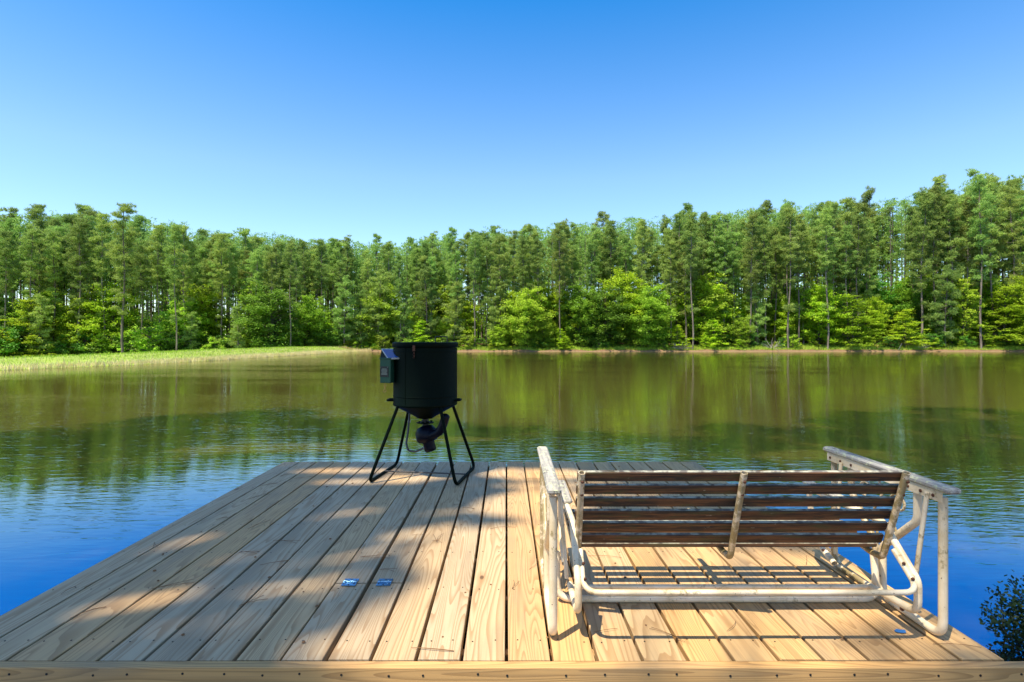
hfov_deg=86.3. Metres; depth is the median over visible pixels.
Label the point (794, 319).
understorey tree
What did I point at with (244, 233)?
pine tree
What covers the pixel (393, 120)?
sky
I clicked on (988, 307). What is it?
understorey tree
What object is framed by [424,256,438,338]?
pine tree
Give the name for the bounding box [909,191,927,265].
pine tree
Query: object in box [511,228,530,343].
pine tree
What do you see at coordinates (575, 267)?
pine tree
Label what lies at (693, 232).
pine tree
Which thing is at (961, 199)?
pine tree
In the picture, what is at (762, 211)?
pine tree
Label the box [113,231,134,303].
pine tree
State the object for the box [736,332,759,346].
shrub
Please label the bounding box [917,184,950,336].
pine tree
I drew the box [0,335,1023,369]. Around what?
ground
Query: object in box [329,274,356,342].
young pine
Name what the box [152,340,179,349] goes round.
shrub
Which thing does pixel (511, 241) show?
pine tree
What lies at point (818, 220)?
pine tree
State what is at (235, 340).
shrub
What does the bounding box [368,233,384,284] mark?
pine tree
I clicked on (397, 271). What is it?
pine tree
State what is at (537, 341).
shrub
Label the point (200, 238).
pine tree
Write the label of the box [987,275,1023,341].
broadleaf tree
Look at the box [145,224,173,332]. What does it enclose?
pine tree
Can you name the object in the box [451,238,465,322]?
pine tree
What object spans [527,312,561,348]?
broadleaf tree
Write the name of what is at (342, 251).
pine tree
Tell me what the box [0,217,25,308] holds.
pine tree
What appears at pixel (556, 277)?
pine tree
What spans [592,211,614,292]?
pine tree
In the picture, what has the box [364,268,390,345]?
young pine
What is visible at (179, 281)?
pine tree
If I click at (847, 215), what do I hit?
pine tree
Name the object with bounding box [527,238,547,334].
pine tree
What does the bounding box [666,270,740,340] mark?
understorey tree
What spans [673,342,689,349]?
dead brush
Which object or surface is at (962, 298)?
understorey tree
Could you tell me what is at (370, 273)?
pine tree
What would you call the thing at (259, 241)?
pine tree
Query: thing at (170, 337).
shrub
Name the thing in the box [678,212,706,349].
pine tree
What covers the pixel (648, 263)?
pine tree
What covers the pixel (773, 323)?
understorey tree
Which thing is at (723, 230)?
pine tree
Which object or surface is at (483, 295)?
pine tree
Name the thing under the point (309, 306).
broadleaf tree
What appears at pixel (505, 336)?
shrub
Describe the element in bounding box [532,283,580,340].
understorey tree
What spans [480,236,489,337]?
pine tree
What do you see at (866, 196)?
pine tree
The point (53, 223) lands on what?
pine tree
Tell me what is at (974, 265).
pine tree
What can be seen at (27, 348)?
shrub
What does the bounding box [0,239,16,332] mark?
pine tree
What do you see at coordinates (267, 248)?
pine tree
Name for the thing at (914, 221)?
pine tree
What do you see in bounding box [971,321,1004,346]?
shrub
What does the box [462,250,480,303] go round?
pine tree
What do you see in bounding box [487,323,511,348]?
shrub
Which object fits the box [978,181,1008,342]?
pine tree
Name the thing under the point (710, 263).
pine tree
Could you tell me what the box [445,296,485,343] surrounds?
understorey tree
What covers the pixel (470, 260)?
pine tree
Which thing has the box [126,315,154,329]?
understorey tree
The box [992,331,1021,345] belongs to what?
shrub
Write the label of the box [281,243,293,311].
pine tree
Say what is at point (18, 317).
understorey tree
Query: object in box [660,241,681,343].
pine tree
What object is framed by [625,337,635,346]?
shrub
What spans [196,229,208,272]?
pine tree
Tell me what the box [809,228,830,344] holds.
pine tree
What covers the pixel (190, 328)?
understorey tree
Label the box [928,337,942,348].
shrub
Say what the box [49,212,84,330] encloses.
pine tree
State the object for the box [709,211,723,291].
pine tree
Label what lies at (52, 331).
understorey tree
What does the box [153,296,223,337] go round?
understorey tree
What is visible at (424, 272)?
young pine
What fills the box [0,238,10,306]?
pine tree
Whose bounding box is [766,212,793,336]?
pine tree
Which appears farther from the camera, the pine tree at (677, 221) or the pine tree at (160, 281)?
the pine tree at (677, 221)
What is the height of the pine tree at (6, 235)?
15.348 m
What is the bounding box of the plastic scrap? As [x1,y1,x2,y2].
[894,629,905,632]
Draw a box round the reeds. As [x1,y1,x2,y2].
[0,348,370,369]
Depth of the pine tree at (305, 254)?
80.89 m
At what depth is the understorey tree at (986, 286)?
83.39 m
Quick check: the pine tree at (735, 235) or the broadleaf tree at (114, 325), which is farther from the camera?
the pine tree at (735, 235)
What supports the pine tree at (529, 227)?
on the ground at (75, 359)
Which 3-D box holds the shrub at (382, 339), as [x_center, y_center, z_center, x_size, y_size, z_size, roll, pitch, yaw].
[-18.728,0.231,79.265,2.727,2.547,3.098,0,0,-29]
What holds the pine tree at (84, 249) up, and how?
on the ground at (75, 359)
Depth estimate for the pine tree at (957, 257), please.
84.84 m
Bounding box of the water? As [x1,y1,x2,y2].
[0,352,1023,660]
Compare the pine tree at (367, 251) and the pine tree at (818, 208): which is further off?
the pine tree at (818, 208)
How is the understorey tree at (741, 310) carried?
on the ground at (75, 359)
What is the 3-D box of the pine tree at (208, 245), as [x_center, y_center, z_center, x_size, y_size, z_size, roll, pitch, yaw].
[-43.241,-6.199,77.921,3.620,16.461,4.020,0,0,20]
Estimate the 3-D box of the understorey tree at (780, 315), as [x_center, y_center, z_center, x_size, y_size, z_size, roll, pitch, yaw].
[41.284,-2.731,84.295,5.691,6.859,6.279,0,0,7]
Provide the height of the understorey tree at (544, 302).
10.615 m
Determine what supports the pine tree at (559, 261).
on the ground at (75, 359)
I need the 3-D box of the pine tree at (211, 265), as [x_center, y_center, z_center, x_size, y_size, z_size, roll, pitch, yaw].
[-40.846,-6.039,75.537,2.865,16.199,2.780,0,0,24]
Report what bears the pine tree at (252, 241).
on the ground at (75, 359)
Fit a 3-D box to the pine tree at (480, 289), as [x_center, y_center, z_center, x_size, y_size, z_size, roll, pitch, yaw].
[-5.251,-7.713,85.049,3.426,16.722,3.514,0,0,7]
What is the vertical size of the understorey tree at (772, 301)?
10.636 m
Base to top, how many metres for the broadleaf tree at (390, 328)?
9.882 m
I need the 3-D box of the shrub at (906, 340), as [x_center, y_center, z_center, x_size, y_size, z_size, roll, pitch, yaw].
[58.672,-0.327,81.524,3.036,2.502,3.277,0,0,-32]
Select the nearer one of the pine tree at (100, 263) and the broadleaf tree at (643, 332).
the pine tree at (100, 263)
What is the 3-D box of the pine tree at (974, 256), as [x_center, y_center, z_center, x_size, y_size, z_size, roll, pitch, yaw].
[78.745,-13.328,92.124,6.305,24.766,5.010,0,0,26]
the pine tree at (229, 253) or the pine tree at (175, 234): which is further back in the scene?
the pine tree at (229, 253)
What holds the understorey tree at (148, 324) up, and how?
on the ground at (75, 359)
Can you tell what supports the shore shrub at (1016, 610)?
on the ground at (75, 359)
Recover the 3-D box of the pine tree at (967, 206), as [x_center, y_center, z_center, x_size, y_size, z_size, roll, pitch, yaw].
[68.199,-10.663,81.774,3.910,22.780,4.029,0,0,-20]
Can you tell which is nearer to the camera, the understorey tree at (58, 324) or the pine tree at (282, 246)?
the understorey tree at (58, 324)
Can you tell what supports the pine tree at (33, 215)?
on the ground at (75, 359)
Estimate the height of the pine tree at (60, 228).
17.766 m
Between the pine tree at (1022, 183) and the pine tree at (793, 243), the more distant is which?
the pine tree at (1022, 183)
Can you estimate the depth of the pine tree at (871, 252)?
83.62 m
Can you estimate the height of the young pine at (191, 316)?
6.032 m
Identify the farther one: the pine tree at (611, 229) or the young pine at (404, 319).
the pine tree at (611, 229)
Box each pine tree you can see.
[0,207,23,284]
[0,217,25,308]
[0,230,22,330]
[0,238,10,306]
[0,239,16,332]
[16,223,44,303]
[16,227,51,300]
[23,203,53,229]
[23,207,44,283]
[25,237,50,298]
[36,235,56,292]
[41,228,65,340]
[42,229,68,297]
[43,219,64,304]
[46,218,69,302]
[47,225,67,311]
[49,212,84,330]
[60,217,95,354]
[64,226,92,321]
[65,202,94,306]
[68,209,103,297]
[74,214,101,332]
[86,210,104,294]
[87,212,118,334]
[102,202,143,352]
[104,230,130,294]
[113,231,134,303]
[124,226,146,317]
[127,214,149,315]
[127,221,142,312]
[130,243,151,335]
[134,240,155,320]
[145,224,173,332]
[150,222,172,310]
[154,243,171,324]
[162,224,187,350]
[169,224,198,328]
[173,247,187,300]
[184,242,203,305]
[191,234,205,286]
[194,245,211,296]
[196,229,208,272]
[197,241,218,308]
[201,233,226,327]
[207,241,225,337]
[209,232,235,337]
[216,238,238,339]
[220,232,240,336]
[221,236,238,334]
[231,227,257,312]
[237,240,260,294]
[238,236,260,276]
[238,250,252,291]
[240,253,262,338]
[247,247,265,319]
[254,236,267,292]
[260,252,282,331]
[262,244,279,341]
[271,241,285,307]
[272,241,289,301]
[281,238,297,345]
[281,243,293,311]
[283,253,305,332]
[290,240,314,346]
[295,247,308,330]
[297,238,313,327]
[306,244,323,297]
[306,248,325,309]
[310,239,328,309]
[311,240,330,321]
[323,237,340,330]
[326,238,348,306]
[326,244,332,316]
[328,241,347,327]
[332,262,347,345]
[341,234,357,309]
[341,242,357,328]
[357,249,369,326]
[358,254,377,313]
[360,257,371,338]
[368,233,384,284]
[377,240,400,345]
[377,245,393,310]
[391,253,407,330]
[405,236,414,290]
[405,252,419,315]
[407,242,421,307]
[408,247,422,310]
[408,248,422,311]
[414,255,432,319]
[420,242,434,304]
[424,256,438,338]
[425,230,441,285]
[430,247,445,310]
[444,227,459,300]
[444,253,456,314]
[449,250,465,340]
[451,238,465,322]
[458,232,474,325]
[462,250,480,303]
[464,232,481,345]
[465,228,485,315]
[470,239,485,337]
[473,254,492,341]
[476,232,488,320]
[478,230,496,341]
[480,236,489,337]
[484,225,503,279]
[488,234,513,323]
[499,242,514,321]
[507,230,524,339]
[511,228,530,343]
[513,237,531,344]
[515,223,545,294]
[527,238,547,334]
[530,236,548,289]
[545,235,554,309]
[546,222,569,326]
[548,234,569,316]
[550,237,566,301]
[551,222,570,347]
[552,219,576,329]
[565,245,582,341]
[567,221,582,319]
[581,243,601,318]
[585,231,600,292]
[586,225,602,334]
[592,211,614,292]
[596,239,613,291]
[600,219,622,309]
[602,224,620,294]
[612,231,624,290]
[616,233,636,315]
[617,235,634,343]
[631,228,652,288]
[632,219,652,344]
[632,225,656,284]
[641,231,662,287]
[653,214,670,293]
[657,229,677,341]
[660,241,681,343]
[663,227,677,296]
[666,231,684,332]
[671,213,685,305]
[671,239,697,345]
[674,210,683,277]
[678,201,696,339]
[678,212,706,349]
[679,226,710,335]
[681,227,704,342]
[695,210,715,316]
[695,218,710,272]
[700,214,727,306]
[700,230,712,272]
[704,230,725,283]
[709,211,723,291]
[709,228,739,293]
[714,231,738,333]
[717,239,736,332]
[718,214,739,290]
[723,232,744,330]
[729,219,744,298]
[734,218,753,298]
[738,207,762,321]
[739,211,763,344]
[742,207,770,344]
[752,209,770,303]
[754,218,776,344]
[758,226,783,301]
[760,199,777,299]
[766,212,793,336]
[766,226,787,344]
[774,202,797,334]
[774,207,803,347]
[777,199,795,290]
[779,226,797,296]
[783,213,810,346]
[795,226,813,286]
[796,226,813,343]
[806,202,825,293]
[808,210,834,301]
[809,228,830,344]
[811,223,826,315]
[813,207,840,348]
[813,231,840,344]
[820,202,850,326]
[821,200,843,294]
[822,218,848,309]
[835,224,858,339]
[836,196,857,337]
[836,211,865,337]
[844,197,864,280]
[844,213,872,344]
[851,219,880,327]
[857,202,878,292]
[859,185,886,290]
[868,215,892,334]
[878,203,901,287]
[899,204,926,339]
[904,185,941,342]
[904,212,930,282]
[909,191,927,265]
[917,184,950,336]
[924,208,945,287]
[929,174,949,271]
[931,188,968,343]
[931,193,977,342]
[936,194,964,270]
[943,205,970,284]
[952,195,983,331]
[957,187,976,276]
[960,168,987,206]
[960,209,976,288]
[961,202,1002,293]
[965,174,999,349]
[973,175,1011,309]
[974,196,996,283]
[977,172,1003,277]
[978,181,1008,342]
[992,184,1021,302]
[995,185,1023,318]
[998,177,1023,286]
[1000,210,1023,285]
[1003,174,1023,270]
[1004,195,1023,295]
[1007,174,1023,195]
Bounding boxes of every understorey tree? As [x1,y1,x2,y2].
[0,288,84,352]
[0,295,22,333]
[2,300,66,345]
[20,311,67,354]
[54,290,120,354]
[54,317,95,354]
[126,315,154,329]
[130,320,158,348]
[143,301,209,332]
[147,296,212,346]
[148,299,165,326]
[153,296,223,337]
[167,320,211,345]
[241,300,289,338]
[301,309,338,345]
[331,315,354,340]
[346,298,381,341]
[404,310,438,339]
[409,282,455,341]
[432,318,449,338]
[435,313,461,340]
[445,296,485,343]
[479,290,519,338]
[481,291,517,342]
[500,308,515,343]
[506,279,567,337]
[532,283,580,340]
[652,311,674,340]
[657,305,683,342]
[660,282,684,337]
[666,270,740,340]
[668,270,735,343]
[677,270,732,341]
[721,292,749,340]
[738,293,756,333]
[749,300,784,343]
[761,284,797,333]
[761,306,790,342]
[764,301,797,342]
[768,286,843,342]
[831,285,856,338]
[836,272,915,339]
[845,294,898,341]
[879,275,944,338]
[887,284,956,342]
[896,269,952,306]
[912,270,991,336]
[916,308,960,341]
[940,272,993,335]
[956,278,1023,338]
[960,294,1000,339]
[963,298,988,339]
[987,277,1014,327]
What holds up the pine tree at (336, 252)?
on the ground at (75, 359)
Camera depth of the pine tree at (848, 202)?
89.15 m
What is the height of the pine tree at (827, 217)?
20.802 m
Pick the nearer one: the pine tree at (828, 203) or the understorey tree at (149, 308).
the understorey tree at (149, 308)
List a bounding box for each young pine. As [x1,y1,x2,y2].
[21,293,56,352]
[181,312,200,349]
[226,302,246,348]
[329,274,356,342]
[348,289,369,348]
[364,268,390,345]
[390,285,415,340]
[413,264,442,339]
[441,280,466,340]
[483,272,506,347]
[743,283,771,344]
[925,264,962,346]
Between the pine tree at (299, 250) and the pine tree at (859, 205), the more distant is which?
the pine tree at (859, 205)
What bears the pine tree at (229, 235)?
on the ground at (75, 359)
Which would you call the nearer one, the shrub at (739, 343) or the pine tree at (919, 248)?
the shrub at (739, 343)
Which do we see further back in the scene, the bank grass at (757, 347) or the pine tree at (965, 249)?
the pine tree at (965, 249)
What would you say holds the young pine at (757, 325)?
on the ground at (75, 359)
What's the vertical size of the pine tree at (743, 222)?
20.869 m
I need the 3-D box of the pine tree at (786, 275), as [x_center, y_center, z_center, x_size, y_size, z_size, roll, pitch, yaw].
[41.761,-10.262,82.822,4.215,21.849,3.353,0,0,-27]
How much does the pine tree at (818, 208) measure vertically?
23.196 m
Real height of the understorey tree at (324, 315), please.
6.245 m
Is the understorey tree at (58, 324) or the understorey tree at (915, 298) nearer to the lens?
the understorey tree at (58, 324)
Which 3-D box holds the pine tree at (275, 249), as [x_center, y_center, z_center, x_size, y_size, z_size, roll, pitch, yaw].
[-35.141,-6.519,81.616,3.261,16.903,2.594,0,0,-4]
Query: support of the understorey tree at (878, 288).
on the ground at (75, 359)
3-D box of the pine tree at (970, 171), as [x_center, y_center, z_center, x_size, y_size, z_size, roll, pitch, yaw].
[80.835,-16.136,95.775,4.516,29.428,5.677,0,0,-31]
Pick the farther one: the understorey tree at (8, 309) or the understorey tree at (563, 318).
the understorey tree at (563, 318)
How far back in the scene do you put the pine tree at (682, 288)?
81.37 m
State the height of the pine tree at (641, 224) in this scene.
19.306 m
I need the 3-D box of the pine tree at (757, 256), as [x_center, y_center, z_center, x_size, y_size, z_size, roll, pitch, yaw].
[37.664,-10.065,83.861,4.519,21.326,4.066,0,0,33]
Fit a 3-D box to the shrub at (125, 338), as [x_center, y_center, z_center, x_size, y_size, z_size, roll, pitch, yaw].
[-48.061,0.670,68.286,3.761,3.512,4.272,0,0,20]
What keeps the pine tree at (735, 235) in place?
on the ground at (75, 359)
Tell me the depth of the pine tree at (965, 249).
88.45 m
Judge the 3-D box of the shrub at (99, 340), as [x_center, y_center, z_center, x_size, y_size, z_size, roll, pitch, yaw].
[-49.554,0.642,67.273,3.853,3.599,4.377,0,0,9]
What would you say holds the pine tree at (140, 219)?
on the ground at (75, 359)
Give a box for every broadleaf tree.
[0,298,69,356]
[73,282,152,352]
[179,284,232,348]
[227,279,265,347]
[230,280,308,347]
[284,291,338,346]
[346,283,410,344]
[411,320,432,341]
[488,286,556,347]
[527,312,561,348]
[551,280,608,345]
[578,282,631,347]
[591,268,659,345]
[611,284,679,348]
[698,318,728,346]
[726,315,753,346]
[780,280,852,344]
[816,294,887,346]
[880,309,936,346]
[946,277,986,343]
[961,285,1023,343]
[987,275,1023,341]
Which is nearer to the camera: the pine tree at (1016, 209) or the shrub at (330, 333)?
the shrub at (330, 333)
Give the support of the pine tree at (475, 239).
on the ground at (75, 359)
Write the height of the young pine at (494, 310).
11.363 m
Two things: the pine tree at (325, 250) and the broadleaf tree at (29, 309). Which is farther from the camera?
the pine tree at (325, 250)
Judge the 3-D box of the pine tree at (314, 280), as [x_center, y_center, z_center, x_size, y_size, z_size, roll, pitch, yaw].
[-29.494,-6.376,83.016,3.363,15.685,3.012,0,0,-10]
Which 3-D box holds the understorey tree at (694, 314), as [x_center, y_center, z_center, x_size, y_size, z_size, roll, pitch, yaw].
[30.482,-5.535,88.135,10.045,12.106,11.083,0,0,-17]
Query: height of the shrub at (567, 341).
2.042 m
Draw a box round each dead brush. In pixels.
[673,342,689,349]
[763,339,783,349]
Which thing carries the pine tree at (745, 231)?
on the ground at (75, 359)
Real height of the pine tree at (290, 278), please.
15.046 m
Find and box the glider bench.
[537,446,960,635]
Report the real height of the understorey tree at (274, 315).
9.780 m
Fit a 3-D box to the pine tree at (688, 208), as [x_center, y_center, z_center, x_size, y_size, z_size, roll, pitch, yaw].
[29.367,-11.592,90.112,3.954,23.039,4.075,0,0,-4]
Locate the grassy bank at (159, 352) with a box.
[0,345,359,365]
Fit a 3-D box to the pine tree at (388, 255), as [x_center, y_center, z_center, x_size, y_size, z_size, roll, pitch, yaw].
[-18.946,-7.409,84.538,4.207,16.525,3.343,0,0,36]
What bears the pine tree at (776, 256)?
on the ground at (75, 359)
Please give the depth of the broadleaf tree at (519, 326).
79.23 m
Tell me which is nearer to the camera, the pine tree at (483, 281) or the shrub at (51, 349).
the shrub at (51, 349)
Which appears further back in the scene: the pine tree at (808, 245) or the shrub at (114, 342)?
the pine tree at (808, 245)
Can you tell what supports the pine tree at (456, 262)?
on the ground at (75, 359)
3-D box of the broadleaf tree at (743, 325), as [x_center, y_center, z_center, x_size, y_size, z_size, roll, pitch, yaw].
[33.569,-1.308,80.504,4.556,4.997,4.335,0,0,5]
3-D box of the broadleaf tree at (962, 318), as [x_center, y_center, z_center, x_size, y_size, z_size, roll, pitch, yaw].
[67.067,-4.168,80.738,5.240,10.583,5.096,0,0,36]
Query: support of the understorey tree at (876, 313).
on the ground at (75, 359)
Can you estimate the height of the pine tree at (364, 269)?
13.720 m
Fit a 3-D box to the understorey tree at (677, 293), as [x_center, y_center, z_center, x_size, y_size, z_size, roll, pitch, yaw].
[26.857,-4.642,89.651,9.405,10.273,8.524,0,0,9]
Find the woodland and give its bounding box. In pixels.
[1,180,1023,354]
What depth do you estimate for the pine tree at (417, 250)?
85.99 m
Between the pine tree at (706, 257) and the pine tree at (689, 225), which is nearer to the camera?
the pine tree at (689, 225)
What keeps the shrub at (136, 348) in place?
on the ground at (75, 359)
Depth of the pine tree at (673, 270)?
88.72 m
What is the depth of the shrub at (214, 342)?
71.03 m
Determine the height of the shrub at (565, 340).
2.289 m
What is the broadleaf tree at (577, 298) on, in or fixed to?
on the ground at (75, 359)
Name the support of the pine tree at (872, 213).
on the ground at (75, 359)
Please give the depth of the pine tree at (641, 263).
89.70 m
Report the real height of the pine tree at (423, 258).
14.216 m
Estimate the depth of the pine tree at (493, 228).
89.98 m
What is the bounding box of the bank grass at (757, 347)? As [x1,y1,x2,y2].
[360,342,1023,350]
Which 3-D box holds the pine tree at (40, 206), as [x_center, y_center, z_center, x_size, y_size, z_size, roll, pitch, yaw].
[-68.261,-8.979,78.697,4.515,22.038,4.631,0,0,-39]
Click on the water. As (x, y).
(98, 464)
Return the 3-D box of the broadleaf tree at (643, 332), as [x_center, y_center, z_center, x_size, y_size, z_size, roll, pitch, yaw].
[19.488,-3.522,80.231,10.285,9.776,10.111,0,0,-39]
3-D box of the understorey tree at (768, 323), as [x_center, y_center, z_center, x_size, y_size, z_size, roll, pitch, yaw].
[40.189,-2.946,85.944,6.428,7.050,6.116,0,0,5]
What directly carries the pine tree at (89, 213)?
on the ground at (75, 359)
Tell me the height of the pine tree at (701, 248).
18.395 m
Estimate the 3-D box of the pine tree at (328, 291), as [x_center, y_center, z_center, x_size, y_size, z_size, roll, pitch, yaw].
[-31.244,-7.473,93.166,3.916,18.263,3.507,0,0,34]
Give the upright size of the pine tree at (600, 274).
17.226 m
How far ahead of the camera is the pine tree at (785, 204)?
90.59 m
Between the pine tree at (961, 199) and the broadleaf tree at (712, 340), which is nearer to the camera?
the broadleaf tree at (712, 340)
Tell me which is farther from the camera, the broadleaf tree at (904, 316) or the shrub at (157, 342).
the broadleaf tree at (904, 316)
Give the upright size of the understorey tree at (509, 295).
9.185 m
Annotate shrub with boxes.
[0,325,29,356]
[0,332,11,357]
[17,337,48,355]
[21,340,38,356]
[29,343,58,355]
[30,340,62,354]
[41,342,69,355]
[57,332,101,354]
[83,333,123,353]
[88,335,129,353]
[88,345,114,353]
[110,332,142,352]
[117,324,180,351]
[124,340,145,352]
[134,333,171,351]
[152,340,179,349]
[160,331,199,349]
[195,334,228,349]
[200,337,227,349]
[224,335,250,348]
[281,332,306,346]
[304,332,328,346]
[306,328,342,345]
[317,322,335,344]
[321,334,342,345]
[328,331,349,345]
[346,335,363,347]
[360,341,369,348]
[365,335,378,347]
[375,335,391,348]
[395,337,408,341]
[439,335,458,346]
[460,333,479,348]
[474,337,486,346]
[486,338,498,348]
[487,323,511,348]
[498,335,513,348]
[531,336,550,349]
[550,329,573,348]
[557,335,573,348]
[560,338,573,349]
[592,342,603,348]
[600,341,609,347]
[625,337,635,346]
[660,341,667,349]
[662,324,693,347]
[700,336,714,347]
[717,334,733,345]
[730,339,745,348]
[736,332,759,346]
[758,340,770,346]
[777,337,792,344]
[781,334,802,348]
[805,336,820,345]
[825,334,844,346]
[854,333,867,344]
[878,336,900,347]
[897,331,919,344]
[908,336,928,344]
[918,333,945,347]
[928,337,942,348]
[953,335,975,346]
[956,340,967,347]
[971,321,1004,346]
[971,570,1023,654]
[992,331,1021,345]
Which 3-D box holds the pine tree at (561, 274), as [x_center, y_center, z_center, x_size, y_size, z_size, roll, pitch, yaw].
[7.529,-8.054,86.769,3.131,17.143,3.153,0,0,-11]
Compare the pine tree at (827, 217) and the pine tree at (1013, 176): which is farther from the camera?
the pine tree at (1013, 176)
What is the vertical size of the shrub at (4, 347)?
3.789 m
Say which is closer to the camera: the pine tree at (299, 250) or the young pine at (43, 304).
the young pine at (43, 304)
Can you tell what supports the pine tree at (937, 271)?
on the ground at (75, 359)
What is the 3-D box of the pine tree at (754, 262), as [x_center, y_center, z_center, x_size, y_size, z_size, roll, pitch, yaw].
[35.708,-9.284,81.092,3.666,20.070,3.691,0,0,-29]
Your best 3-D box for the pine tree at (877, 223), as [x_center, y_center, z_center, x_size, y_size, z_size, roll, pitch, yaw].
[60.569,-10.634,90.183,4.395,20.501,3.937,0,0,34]
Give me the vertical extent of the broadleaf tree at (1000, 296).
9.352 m
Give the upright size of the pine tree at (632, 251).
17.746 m
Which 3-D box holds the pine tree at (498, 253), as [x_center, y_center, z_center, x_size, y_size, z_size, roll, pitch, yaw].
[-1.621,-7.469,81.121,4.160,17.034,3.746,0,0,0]
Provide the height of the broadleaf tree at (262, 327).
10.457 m
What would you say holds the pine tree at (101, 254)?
on the ground at (75, 359)
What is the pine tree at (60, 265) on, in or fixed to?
on the ground at (75, 359)
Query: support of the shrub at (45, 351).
on the ground at (75, 359)
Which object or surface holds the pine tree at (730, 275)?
on the ground at (75, 359)
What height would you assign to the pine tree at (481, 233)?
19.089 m
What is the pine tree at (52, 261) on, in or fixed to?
on the ground at (75, 359)
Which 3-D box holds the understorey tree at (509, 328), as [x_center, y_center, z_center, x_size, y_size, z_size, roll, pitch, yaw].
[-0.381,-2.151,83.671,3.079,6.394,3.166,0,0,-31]
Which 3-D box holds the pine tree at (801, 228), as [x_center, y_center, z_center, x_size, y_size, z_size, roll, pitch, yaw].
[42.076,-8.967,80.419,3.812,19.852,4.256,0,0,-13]
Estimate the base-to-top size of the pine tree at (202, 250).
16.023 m
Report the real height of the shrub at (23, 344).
2.888 m
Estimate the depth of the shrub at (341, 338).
79.42 m
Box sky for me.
[0,0,1023,337]
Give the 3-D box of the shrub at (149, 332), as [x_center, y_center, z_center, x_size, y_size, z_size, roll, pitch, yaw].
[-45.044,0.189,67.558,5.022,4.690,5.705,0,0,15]
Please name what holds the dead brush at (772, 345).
on the ground at (75, 359)
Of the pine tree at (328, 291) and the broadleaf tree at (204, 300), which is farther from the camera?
the pine tree at (328, 291)
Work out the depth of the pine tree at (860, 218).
82.38 m
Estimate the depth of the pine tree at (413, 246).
87.02 m
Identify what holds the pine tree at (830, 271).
on the ground at (75, 359)
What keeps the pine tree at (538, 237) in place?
on the ground at (75, 359)
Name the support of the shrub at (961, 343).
on the ground at (75, 359)
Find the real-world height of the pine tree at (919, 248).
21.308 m
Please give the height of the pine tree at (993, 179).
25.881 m
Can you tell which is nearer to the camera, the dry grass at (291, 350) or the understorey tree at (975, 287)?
the dry grass at (291, 350)
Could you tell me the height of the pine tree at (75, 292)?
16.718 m
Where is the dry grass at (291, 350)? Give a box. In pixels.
[0,345,352,364]
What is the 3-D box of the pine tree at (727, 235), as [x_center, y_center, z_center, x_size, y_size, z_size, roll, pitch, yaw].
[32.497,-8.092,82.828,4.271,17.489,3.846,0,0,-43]
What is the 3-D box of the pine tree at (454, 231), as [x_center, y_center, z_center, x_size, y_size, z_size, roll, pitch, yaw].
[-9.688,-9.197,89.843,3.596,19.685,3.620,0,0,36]
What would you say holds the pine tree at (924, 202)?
on the ground at (75, 359)
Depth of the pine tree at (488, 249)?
82.27 m
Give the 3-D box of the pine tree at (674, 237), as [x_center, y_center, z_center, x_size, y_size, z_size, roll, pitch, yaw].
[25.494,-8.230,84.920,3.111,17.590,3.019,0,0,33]
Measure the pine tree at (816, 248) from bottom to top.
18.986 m
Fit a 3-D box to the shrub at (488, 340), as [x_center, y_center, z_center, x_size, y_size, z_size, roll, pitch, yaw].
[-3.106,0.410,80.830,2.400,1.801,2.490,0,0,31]
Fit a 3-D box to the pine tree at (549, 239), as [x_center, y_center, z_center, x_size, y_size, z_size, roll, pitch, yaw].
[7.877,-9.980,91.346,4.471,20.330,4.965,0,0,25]
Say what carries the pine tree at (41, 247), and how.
on the ground at (75, 359)
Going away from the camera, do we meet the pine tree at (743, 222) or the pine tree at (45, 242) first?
the pine tree at (45, 242)
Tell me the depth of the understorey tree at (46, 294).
66.58 m
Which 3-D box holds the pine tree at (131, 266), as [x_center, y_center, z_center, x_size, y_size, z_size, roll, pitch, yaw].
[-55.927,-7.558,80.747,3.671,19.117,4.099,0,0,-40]
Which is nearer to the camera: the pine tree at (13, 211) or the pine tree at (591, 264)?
the pine tree at (13, 211)
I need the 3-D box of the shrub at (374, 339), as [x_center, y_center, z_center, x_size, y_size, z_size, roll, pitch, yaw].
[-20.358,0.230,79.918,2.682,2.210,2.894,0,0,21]
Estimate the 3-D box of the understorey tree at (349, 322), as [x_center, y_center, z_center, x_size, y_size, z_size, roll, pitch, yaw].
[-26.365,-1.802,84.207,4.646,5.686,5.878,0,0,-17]
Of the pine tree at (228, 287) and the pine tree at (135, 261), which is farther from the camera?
the pine tree at (228, 287)
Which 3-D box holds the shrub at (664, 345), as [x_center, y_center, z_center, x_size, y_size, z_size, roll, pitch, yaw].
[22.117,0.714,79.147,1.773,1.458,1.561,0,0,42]
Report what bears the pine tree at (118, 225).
on the ground at (75, 359)
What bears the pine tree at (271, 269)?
on the ground at (75, 359)
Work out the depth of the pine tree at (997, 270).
91.66 m
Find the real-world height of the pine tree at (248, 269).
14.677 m
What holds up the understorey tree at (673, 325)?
on the ground at (75, 359)
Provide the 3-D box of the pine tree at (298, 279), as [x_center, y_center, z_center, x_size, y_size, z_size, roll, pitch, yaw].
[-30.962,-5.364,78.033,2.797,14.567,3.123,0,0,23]
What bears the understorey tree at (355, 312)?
on the ground at (75, 359)
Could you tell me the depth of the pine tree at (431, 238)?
93.58 m
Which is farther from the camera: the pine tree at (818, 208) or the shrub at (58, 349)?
the pine tree at (818, 208)
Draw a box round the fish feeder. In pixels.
[369,336,474,484]
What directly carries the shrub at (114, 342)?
on the ground at (75, 359)
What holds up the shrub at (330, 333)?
on the ground at (75, 359)
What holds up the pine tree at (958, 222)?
on the ground at (75, 359)
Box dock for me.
[0,462,1023,681]
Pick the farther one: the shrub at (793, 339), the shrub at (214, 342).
the shrub at (793, 339)
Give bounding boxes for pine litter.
[61,466,981,650]

